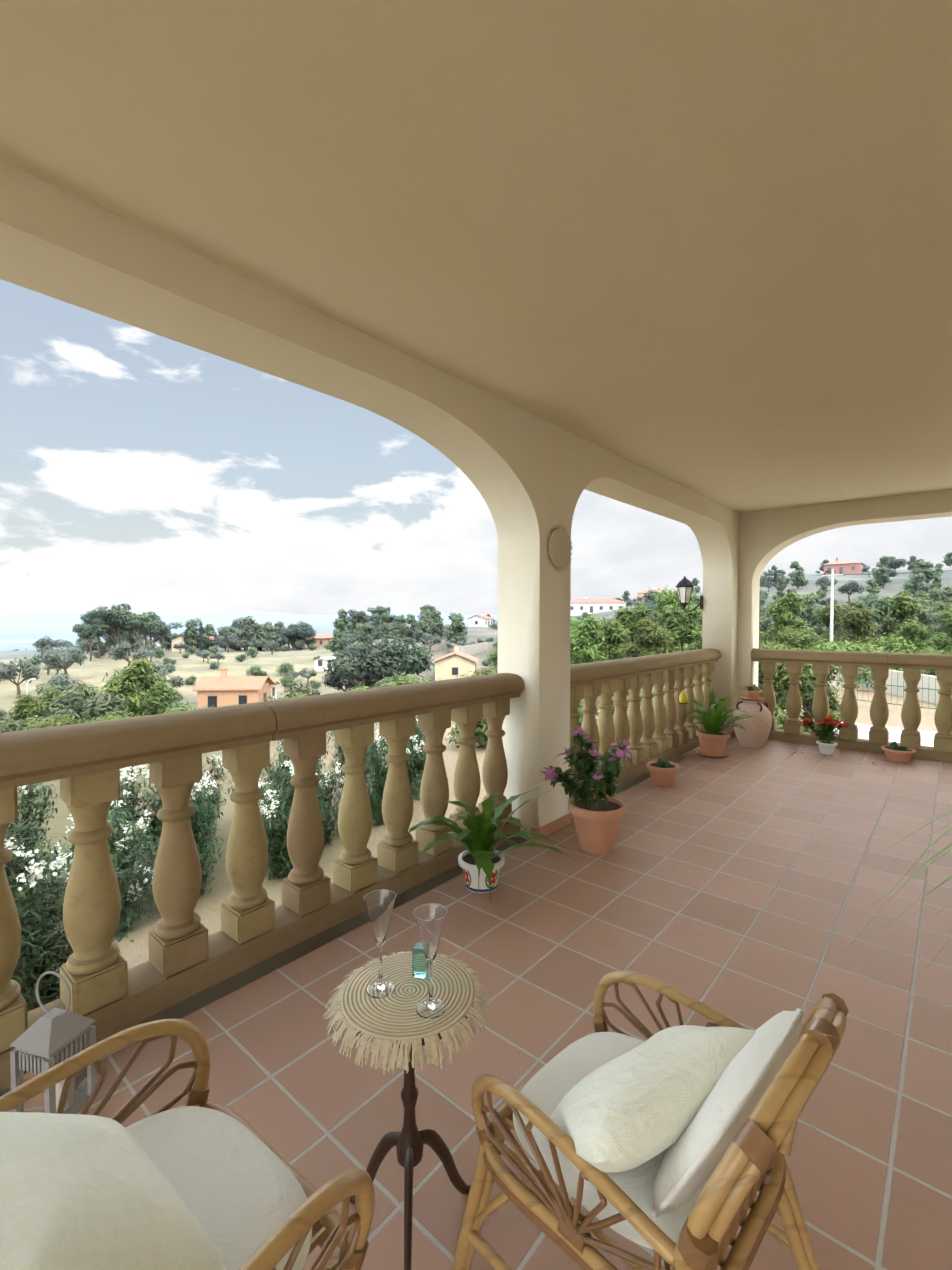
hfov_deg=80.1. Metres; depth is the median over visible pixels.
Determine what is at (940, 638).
shrub
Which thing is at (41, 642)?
olive tree
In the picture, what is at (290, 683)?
shrub
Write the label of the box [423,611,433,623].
aleppo tree
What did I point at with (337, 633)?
aleppo tree
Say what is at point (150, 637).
umbrella tree
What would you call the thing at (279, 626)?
aleppo tree
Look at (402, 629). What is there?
aleppo tree
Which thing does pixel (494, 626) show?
shrub
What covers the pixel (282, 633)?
oak tree
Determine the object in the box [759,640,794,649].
shrub
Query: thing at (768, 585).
oak tree
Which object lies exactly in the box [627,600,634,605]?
olive tree
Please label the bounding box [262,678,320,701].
olive tree
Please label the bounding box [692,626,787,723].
pine tree
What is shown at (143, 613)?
umbrella tree
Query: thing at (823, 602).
oak tree
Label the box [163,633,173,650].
aleppo tree
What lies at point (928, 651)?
shrub
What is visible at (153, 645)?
shrub
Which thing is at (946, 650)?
shrub
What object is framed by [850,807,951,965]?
spider plant
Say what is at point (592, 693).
baluster
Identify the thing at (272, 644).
olive tree
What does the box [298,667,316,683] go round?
olive tree
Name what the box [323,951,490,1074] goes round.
raffia fringe
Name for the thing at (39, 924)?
oleander
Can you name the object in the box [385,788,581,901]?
fern in painted pot
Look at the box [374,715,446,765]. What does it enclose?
oleander
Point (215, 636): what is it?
cypress tree
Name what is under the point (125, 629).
umbrella tree
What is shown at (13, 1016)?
baluster
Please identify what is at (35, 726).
shrub
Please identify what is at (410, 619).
aleppo tree
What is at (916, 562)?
aleppo tree
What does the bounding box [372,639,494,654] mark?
dry stone retaining wall
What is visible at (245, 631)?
aleppo tree
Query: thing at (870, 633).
olive tree
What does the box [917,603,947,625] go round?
olive tree
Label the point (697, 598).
aleppo tree
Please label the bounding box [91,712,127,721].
shrub
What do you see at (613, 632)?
pine tree
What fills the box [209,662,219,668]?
shrub
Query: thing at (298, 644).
shrub
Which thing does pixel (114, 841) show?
oleander
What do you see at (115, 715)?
shrub
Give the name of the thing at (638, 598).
olive tree
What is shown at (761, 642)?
pine tree
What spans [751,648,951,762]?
balustrade rail
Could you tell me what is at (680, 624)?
pine tree
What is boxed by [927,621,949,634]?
olive tree
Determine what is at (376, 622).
aleppo tree
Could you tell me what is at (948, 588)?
aleppo tree
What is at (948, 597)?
aleppo tree
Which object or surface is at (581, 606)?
house
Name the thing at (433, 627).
aleppo tree
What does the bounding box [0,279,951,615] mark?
sky
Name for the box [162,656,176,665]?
shrub
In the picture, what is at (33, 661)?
shrub
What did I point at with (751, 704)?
clay urn with succulents
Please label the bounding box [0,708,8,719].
shrub
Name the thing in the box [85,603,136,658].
umbrella tree
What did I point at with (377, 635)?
olive tree
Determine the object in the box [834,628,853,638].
shrub
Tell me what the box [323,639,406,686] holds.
oak tree
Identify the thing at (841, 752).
fallen petals
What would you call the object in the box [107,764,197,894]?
oleander
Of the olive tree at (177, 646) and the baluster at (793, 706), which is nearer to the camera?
the baluster at (793, 706)
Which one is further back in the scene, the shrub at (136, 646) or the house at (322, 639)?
the house at (322, 639)
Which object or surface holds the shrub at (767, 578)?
on the terrain ground
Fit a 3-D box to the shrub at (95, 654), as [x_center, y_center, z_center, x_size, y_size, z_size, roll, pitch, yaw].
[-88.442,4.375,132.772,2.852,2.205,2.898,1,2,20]
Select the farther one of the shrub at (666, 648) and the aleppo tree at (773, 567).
the aleppo tree at (773, 567)
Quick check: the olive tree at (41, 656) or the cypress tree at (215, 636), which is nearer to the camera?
the olive tree at (41, 656)
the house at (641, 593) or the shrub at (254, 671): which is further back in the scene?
the house at (641, 593)
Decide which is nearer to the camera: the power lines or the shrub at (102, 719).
the shrub at (102, 719)
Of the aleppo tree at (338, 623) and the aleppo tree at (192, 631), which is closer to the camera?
the aleppo tree at (192, 631)
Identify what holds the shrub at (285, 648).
on the terrain ground
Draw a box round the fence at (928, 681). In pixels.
[829,666,951,703]
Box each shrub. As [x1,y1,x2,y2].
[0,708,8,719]
[25,657,39,665]
[26,717,54,729]
[28,712,87,729]
[83,713,121,722]
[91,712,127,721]
[92,650,104,657]
[96,711,129,720]
[97,643,108,652]
[132,642,143,651]
[143,642,155,648]
[154,650,164,658]
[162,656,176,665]
[164,701,198,712]
[182,651,189,658]
[185,646,196,654]
[185,674,196,684]
[209,644,219,653]
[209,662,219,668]
[235,653,247,661]
[245,647,257,657]
[245,665,263,675]
[276,662,294,674]
[278,672,294,686]
[281,645,288,650]
[284,680,297,686]
[285,691,315,698]
[294,639,305,649]
[308,679,321,688]
[309,643,316,649]
[347,682,369,690]
[351,683,377,690]
[376,672,430,715]
[447,716,487,748]
[455,664,497,676]
[480,658,490,665]
[480,662,497,674]
[484,637,494,641]
[489,623,497,628]
[578,698,599,726]
[578,701,583,726]
[596,690,663,716]
[625,641,676,653]
[671,643,693,651]
[675,642,693,650]
[759,618,769,643]
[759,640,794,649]
[762,626,808,647]
[764,575,771,582]
[775,590,784,596]
[781,628,833,649]
[781,630,826,649]
[783,576,789,585]
[786,588,796,592]
[810,641,839,650]
[816,590,827,598]
[816,638,863,685]
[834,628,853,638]
[836,634,878,646]
[839,642,897,688]
[851,641,901,652]
[862,592,880,603]
[870,632,939,653]
[875,628,894,640]
[897,652,936,675]
[915,647,949,675]
[923,631,951,648]
[939,639,951,653]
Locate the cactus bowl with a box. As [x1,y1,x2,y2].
[881,741,915,762]
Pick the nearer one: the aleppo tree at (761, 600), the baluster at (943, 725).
the baluster at (943, 725)
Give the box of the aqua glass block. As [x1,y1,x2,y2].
[412,942,427,978]
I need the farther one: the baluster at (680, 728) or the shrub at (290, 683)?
the shrub at (290, 683)
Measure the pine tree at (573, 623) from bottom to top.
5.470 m
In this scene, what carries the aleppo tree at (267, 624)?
on the terrain ground
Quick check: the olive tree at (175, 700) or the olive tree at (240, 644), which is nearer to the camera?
the olive tree at (175, 700)
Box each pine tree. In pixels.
[0,692,50,727]
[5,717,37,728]
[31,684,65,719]
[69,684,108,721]
[101,656,164,717]
[134,677,185,714]
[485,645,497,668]
[570,614,609,664]
[570,618,581,659]
[586,618,606,655]
[591,618,630,660]
[612,602,652,658]
[621,616,674,685]
[653,586,697,646]
[655,603,702,652]
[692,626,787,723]
[693,611,702,644]
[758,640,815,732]
[759,617,767,645]
[763,590,807,641]
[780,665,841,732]
[811,602,846,643]
[837,607,879,649]
[893,619,936,652]
[925,603,951,654]
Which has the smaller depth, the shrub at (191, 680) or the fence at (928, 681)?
the fence at (928, 681)
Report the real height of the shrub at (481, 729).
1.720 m
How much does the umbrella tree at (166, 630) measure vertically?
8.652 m
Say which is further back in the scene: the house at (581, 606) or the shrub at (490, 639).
the house at (581, 606)
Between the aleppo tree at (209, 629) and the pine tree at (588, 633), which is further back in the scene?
the aleppo tree at (209, 629)
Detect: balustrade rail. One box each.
[0,673,524,1089]
[570,648,720,797]
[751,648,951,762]
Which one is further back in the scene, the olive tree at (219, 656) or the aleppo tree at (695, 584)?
the aleppo tree at (695, 584)
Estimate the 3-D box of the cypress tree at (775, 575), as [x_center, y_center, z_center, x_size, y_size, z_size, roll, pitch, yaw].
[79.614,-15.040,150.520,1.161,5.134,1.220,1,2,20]
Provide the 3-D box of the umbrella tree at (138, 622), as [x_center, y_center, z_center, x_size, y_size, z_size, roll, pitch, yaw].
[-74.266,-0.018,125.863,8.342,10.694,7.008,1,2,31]
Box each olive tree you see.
[0,656,43,698]
[0,713,25,732]
[10,714,48,731]
[32,645,61,674]
[33,636,62,648]
[35,672,84,695]
[37,646,52,652]
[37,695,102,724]
[42,645,87,680]
[43,682,129,723]
[44,664,70,676]
[55,638,69,648]
[74,639,93,652]
[108,639,151,665]
[137,638,149,645]
[140,644,161,661]
[151,661,175,675]
[154,672,185,688]
[161,688,187,706]
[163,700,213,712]
[173,642,185,652]
[195,649,210,661]
[200,650,216,663]
[211,652,225,662]
[216,632,238,652]
[235,640,246,651]
[246,638,262,647]
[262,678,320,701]
[265,639,278,654]
[288,670,298,677]
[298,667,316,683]
[333,650,348,660]
[337,631,355,645]
[344,642,363,658]
[344,643,354,654]
[355,628,364,640]
[368,630,378,643]
[374,669,406,687]
[410,626,417,632]
[413,629,431,640]
[419,634,441,651]
[446,639,462,647]
[469,638,483,644]
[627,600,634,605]
[632,596,642,601]
[759,616,775,632]
[815,576,835,586]
[845,621,880,635]
[861,565,875,576]
[917,582,940,593]
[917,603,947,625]
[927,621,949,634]
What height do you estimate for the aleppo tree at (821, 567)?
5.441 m
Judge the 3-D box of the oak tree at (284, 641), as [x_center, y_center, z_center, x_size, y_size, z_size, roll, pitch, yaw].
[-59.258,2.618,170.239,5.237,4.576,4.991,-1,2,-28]
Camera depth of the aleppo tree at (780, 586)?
135.15 m
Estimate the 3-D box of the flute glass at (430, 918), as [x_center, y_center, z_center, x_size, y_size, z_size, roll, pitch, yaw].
[-0.099,0.711,1.235,0.074,0.215,0.074,1,2,40]
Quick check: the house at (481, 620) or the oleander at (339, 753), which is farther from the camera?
the house at (481, 620)
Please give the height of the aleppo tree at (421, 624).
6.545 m
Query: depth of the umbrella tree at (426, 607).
185.20 m
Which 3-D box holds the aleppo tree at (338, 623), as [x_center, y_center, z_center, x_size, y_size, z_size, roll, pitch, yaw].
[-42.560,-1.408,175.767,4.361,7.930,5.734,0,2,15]
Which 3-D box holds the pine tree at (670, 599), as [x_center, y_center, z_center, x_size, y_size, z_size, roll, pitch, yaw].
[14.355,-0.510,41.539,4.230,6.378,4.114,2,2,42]
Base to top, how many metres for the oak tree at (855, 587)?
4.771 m
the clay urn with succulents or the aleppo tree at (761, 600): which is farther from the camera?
the aleppo tree at (761, 600)
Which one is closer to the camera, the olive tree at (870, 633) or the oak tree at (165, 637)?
the olive tree at (870, 633)
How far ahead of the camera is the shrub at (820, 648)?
38.84 m
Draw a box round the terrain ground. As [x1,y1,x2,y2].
[0,567,951,998]
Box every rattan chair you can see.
[0,1019,374,1269]
[451,971,848,1269]
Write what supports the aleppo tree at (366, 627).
on the terrain ground
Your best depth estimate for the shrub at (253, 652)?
135.50 m
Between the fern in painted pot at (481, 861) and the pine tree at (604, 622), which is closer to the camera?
the fern in painted pot at (481, 861)
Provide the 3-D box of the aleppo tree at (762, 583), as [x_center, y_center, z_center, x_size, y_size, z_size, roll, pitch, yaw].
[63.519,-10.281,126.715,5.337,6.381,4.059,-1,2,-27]
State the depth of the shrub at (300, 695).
25.57 m
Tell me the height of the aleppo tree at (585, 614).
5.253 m
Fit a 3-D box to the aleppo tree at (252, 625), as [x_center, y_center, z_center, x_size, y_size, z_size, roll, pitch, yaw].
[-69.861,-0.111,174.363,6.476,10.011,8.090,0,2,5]
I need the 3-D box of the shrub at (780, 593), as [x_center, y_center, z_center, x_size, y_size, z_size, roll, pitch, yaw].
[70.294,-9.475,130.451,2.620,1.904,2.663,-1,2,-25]
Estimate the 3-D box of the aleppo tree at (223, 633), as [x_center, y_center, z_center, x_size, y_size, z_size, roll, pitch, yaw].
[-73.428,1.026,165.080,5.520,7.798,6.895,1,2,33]
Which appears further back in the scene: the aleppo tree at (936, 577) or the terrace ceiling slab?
the aleppo tree at (936, 577)
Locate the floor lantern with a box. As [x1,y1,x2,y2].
[9,971,96,1113]
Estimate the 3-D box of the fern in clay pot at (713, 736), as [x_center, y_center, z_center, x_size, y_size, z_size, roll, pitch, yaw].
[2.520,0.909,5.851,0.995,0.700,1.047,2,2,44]
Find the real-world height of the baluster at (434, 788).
0.818 m
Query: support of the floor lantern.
on the terrace floor
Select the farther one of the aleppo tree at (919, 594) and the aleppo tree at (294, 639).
the aleppo tree at (294, 639)
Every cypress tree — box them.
[183,630,189,651]
[198,622,204,651]
[213,632,217,646]
[773,569,776,586]
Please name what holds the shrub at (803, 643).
on the terrain ground
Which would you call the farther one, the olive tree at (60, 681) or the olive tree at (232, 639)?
the olive tree at (232, 639)
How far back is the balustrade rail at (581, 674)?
5.16 m
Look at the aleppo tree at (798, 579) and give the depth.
140.71 m
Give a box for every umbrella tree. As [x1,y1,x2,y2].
[71,621,106,660]
[79,609,108,658]
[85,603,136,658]
[88,625,124,654]
[105,617,136,655]
[125,611,163,658]
[136,612,162,646]
[141,619,166,648]
[142,620,183,649]
[346,609,365,623]
[367,606,388,615]
[379,613,394,622]
[419,605,436,612]
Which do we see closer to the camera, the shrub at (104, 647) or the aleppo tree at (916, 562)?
the shrub at (104, 647)
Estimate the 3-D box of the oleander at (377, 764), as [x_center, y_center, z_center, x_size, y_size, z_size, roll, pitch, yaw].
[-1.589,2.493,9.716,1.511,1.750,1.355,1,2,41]
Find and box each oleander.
[4,780,69,904]
[4,798,160,1011]
[4,835,44,886]
[29,800,159,936]
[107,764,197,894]
[117,771,233,895]
[131,753,233,848]
[226,740,294,828]
[259,762,335,879]
[261,732,336,797]
[276,756,344,845]
[322,723,387,792]
[336,729,422,826]
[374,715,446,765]
[381,718,426,799]
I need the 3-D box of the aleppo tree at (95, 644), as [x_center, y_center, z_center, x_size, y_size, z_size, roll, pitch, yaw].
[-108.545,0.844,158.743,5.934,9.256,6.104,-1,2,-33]
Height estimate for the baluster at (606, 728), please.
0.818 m
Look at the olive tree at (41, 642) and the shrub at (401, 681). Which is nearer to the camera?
the shrub at (401, 681)
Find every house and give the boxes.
[170,634,213,651]
[192,668,274,708]
[271,681,280,699]
[304,633,332,647]
[312,656,336,670]
[432,645,477,680]
[467,612,493,626]
[570,596,626,615]
[637,587,669,601]
[823,558,862,574]
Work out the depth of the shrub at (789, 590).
130.84 m
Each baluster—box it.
[0,787,27,1052]
[59,769,127,1015]
[148,754,207,976]
[221,742,274,943]
[281,732,330,915]
[333,723,377,892]
[377,716,417,872]
[416,709,453,855]
[449,704,482,834]
[478,699,511,826]
[570,685,583,787]
[581,682,601,783]
[597,680,616,763]
[613,677,631,769]
[627,675,645,763]
[639,672,657,757]
[652,670,668,752]
[663,668,678,747]
[674,667,688,742]
[684,665,697,738]
[693,664,705,729]
[702,662,713,713]
[761,662,776,730]
[784,663,802,733]
[811,664,829,735]
[839,665,858,740]
[869,667,888,743]
[900,668,920,747]
[934,670,951,751]
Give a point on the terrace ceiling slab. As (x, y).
(700, 246)
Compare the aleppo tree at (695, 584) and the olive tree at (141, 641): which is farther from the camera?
the aleppo tree at (695, 584)
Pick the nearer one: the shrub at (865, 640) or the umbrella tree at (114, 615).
the shrub at (865, 640)
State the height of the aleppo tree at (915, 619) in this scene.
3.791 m
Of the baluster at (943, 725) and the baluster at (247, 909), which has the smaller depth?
the baluster at (247, 909)
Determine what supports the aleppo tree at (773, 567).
on the terrain ground
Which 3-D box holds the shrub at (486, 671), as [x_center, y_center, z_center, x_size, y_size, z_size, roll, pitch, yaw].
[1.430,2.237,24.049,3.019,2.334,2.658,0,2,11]
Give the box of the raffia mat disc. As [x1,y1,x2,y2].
[341,952,474,1040]
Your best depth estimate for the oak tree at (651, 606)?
95.80 m
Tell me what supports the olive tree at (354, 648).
on the terrain ground
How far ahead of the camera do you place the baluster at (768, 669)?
6.72 m
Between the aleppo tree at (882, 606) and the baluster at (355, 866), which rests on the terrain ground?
the aleppo tree at (882, 606)
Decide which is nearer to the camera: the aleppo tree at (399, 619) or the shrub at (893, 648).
the shrub at (893, 648)
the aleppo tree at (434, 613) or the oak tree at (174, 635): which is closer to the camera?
the aleppo tree at (434, 613)
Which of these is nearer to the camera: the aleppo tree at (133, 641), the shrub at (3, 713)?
the shrub at (3, 713)
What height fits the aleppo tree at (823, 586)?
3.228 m
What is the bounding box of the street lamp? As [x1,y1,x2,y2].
[26,678,35,694]
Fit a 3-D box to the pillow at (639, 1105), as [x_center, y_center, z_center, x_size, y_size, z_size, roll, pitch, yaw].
[0.345,0.864,1.074,0.430,0.238,0.237,-1,2,-24]
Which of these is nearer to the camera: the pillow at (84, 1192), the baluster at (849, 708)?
the pillow at (84, 1192)
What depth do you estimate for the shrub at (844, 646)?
28.61 m
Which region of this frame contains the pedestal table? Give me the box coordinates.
[344,1002,473,1269]
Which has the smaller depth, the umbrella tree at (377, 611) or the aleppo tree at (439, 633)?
the aleppo tree at (439, 633)
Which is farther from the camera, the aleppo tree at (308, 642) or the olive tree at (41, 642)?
the aleppo tree at (308, 642)
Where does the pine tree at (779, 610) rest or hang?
on the terrain ground
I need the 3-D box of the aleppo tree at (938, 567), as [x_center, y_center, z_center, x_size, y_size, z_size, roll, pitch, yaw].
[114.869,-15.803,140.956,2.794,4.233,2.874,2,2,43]
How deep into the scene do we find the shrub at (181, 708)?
28.08 m
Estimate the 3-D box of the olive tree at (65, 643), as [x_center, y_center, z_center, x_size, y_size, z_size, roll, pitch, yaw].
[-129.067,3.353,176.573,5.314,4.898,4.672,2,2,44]
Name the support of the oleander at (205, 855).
on the terrain ground
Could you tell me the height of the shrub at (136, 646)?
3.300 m
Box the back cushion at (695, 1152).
[651,1008,803,1217]
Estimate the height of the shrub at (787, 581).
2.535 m
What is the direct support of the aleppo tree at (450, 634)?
on the terrain ground
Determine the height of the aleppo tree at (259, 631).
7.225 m
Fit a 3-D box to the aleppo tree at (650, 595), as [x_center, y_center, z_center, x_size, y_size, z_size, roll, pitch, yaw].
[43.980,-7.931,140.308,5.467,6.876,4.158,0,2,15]
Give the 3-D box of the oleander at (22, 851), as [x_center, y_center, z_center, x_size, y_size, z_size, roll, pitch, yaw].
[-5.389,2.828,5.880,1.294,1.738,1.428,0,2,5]
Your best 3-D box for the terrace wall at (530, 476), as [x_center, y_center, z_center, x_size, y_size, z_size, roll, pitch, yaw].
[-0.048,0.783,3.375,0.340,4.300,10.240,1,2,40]
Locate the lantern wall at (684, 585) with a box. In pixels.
[675,576,702,614]
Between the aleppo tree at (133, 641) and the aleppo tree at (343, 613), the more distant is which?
the aleppo tree at (343, 613)
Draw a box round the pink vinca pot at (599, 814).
[539,727,633,853]
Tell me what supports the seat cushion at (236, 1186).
on the rattan chair at (339, 1243)
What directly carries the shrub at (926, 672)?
on the terrain ground
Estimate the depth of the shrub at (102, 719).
21.82 m
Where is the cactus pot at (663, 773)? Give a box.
[646,758,679,786]
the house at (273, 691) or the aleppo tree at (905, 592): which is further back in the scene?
the aleppo tree at (905, 592)
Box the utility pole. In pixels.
[823,569,842,645]
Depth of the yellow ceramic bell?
6.04 m
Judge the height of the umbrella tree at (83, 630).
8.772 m
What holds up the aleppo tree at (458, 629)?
on the terrain ground
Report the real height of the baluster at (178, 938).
0.818 m
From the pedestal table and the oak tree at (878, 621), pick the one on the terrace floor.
the pedestal table
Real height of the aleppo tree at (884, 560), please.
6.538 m
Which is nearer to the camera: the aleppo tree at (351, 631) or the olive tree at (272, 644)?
the olive tree at (272, 644)
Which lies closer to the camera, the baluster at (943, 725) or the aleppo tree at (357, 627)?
the baluster at (943, 725)
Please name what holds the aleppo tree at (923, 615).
on the terrain ground
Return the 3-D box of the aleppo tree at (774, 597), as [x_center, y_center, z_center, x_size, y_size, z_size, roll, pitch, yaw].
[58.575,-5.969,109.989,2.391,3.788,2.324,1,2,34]
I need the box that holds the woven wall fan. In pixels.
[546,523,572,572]
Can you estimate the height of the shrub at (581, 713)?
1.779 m
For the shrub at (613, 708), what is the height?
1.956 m
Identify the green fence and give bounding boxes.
[826,666,939,708]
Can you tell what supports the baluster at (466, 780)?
on the balustrade rail at (34, 756)
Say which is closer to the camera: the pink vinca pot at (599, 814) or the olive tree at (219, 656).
the pink vinca pot at (599, 814)
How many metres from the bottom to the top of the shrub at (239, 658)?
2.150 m
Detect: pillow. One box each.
[0,1112,225,1269]
[545,1025,755,1172]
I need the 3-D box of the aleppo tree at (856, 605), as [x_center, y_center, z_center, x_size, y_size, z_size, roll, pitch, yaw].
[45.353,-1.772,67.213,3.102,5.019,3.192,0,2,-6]
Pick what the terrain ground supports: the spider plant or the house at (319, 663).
the house at (319, 663)
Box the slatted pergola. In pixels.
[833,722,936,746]
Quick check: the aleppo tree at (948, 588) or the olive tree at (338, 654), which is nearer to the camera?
the aleppo tree at (948, 588)
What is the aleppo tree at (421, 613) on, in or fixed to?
on the terrain ground
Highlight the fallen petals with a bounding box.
[793,747,885,764]
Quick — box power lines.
[849,570,946,574]
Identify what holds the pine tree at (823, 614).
on the terrain ground
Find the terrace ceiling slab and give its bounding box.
[0,0,951,512]
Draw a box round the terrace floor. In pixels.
[10,736,951,1269]
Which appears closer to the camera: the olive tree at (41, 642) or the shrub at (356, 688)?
the shrub at (356, 688)
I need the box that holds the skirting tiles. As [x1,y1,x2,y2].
[531,730,735,839]
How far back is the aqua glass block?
1.34 m
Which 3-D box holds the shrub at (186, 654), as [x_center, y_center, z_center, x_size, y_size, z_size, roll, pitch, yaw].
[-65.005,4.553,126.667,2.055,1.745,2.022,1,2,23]
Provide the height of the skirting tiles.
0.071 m
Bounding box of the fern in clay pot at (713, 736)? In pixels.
[677,689,777,757]
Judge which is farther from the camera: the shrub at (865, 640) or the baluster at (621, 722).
the shrub at (865, 640)
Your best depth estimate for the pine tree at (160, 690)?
40.63 m
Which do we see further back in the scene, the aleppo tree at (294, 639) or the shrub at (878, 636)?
the aleppo tree at (294, 639)
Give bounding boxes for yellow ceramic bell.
[679,690,687,703]
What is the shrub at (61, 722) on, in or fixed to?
on the terrain ground
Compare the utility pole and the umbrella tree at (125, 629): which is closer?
the utility pole
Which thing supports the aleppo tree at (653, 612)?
on the terrain ground
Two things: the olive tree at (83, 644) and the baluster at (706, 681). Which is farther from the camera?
the olive tree at (83, 644)
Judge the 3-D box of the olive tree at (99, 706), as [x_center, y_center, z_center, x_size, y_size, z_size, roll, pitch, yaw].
[-19.321,4.215,28.130,3.692,3.852,3.246,-1,2,-32]
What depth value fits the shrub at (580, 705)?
17.19 m
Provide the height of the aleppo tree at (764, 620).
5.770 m
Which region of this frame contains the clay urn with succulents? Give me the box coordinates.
[732,684,771,748]
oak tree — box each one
[105,632,133,642]
[142,633,169,647]
[162,633,178,642]
[276,627,303,649]
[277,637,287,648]
[284,620,316,649]
[322,667,365,691]
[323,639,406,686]
[361,634,434,679]
[594,615,615,625]
[634,602,659,612]
[764,582,774,591]
[770,575,784,582]
[772,570,785,574]
[819,597,837,605]
[836,580,866,602]
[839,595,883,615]
[869,617,881,624]
[884,558,907,569]
[888,569,897,576]
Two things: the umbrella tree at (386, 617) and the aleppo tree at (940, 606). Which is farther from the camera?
the umbrella tree at (386, 617)
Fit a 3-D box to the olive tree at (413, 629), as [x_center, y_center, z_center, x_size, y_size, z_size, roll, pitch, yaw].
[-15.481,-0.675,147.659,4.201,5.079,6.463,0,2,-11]
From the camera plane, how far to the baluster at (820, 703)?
6.38 m
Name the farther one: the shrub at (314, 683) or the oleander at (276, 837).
the shrub at (314, 683)
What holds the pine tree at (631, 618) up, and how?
on the terrain ground
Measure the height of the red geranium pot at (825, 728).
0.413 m
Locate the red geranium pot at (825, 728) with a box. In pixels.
[800,715,848,754]
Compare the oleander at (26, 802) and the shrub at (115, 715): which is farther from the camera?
the shrub at (115, 715)
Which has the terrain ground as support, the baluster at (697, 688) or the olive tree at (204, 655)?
the olive tree at (204, 655)
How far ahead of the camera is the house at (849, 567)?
193.88 m
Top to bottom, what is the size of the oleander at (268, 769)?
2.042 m
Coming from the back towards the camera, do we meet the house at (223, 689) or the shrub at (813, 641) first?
the house at (223, 689)
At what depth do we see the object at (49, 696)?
52.36 m
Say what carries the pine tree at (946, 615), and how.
on the terrain ground
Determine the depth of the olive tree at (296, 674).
101.74 m
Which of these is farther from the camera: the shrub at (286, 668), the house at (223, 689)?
the shrub at (286, 668)
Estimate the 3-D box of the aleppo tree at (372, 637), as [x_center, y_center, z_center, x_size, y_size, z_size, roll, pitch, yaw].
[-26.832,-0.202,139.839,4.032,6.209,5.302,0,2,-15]
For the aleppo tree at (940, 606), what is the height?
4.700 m
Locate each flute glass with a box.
[364,890,395,998]
[413,903,446,1018]
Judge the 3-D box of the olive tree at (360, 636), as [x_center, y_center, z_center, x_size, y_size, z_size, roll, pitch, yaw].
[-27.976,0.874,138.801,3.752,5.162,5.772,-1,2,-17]
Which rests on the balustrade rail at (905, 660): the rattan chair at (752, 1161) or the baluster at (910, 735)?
the baluster at (910, 735)
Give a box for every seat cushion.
[126,1106,311,1269]
[513,1032,708,1249]
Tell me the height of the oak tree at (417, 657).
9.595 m
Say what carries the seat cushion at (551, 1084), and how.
on the rattan chair at (752, 1161)
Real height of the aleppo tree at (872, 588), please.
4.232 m
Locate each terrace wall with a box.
[0,160,739,1096]
[737,489,951,704]
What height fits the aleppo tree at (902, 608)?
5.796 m
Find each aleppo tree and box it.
[77,622,100,653]
[120,614,143,651]
[122,631,136,651]
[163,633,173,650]
[180,618,209,647]
[202,623,217,650]
[216,626,232,650]
[231,618,241,628]
[234,615,260,650]
[241,619,257,638]
[248,623,266,646]
[253,628,267,650]
[260,624,281,650]
[262,621,276,633]
[274,621,287,643]
[286,623,301,649]
[303,624,315,648]
[329,628,345,652]
[332,609,351,635]
[333,618,343,638]
[334,638,345,653]
[347,621,356,633]
[352,625,361,641]
[360,624,370,646]
[363,622,375,643]
[370,613,383,632]
[380,623,394,638]
[392,615,409,638]
[394,624,408,641]
[401,613,417,639]
[416,609,432,622]
[416,620,429,642]
[422,616,434,634]
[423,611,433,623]
[427,623,440,639]
[429,610,441,635]
[437,621,445,638]
[442,612,467,636]
[444,631,454,642]
[449,617,467,642]
[579,612,588,625]
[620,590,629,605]
[643,592,652,603]
[646,589,659,608]
[648,610,657,622]
[690,594,696,604]
[691,578,700,593]
[693,594,699,606]
[759,575,768,598]
[759,596,765,615]
[760,596,803,640]
[771,565,777,576]
[772,595,779,604]
[776,576,786,590]
[787,561,804,578]
[789,570,805,588]
[795,608,814,631]
[796,592,827,631]
[819,559,829,571]
[819,583,828,591]
[825,605,854,634]
[848,599,865,610]
[864,579,880,594]
[869,596,896,637]
[872,556,889,576]
[872,566,889,587]
[874,617,902,642]
[886,592,922,647]
[890,616,918,633]
[898,590,912,595]
[903,573,928,594]
[907,556,917,570]
[907,596,931,627]
[909,568,925,581]
[912,560,933,582]
[913,590,929,599]
[914,559,923,568]
[915,607,935,638]
[927,588,945,612]
[929,572,943,590]
[929,600,951,635]
[934,563,943,574]
[942,552,951,566]
[942,585,951,599]
[943,589,951,606]
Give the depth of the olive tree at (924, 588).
108.41 m
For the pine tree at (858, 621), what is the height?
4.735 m

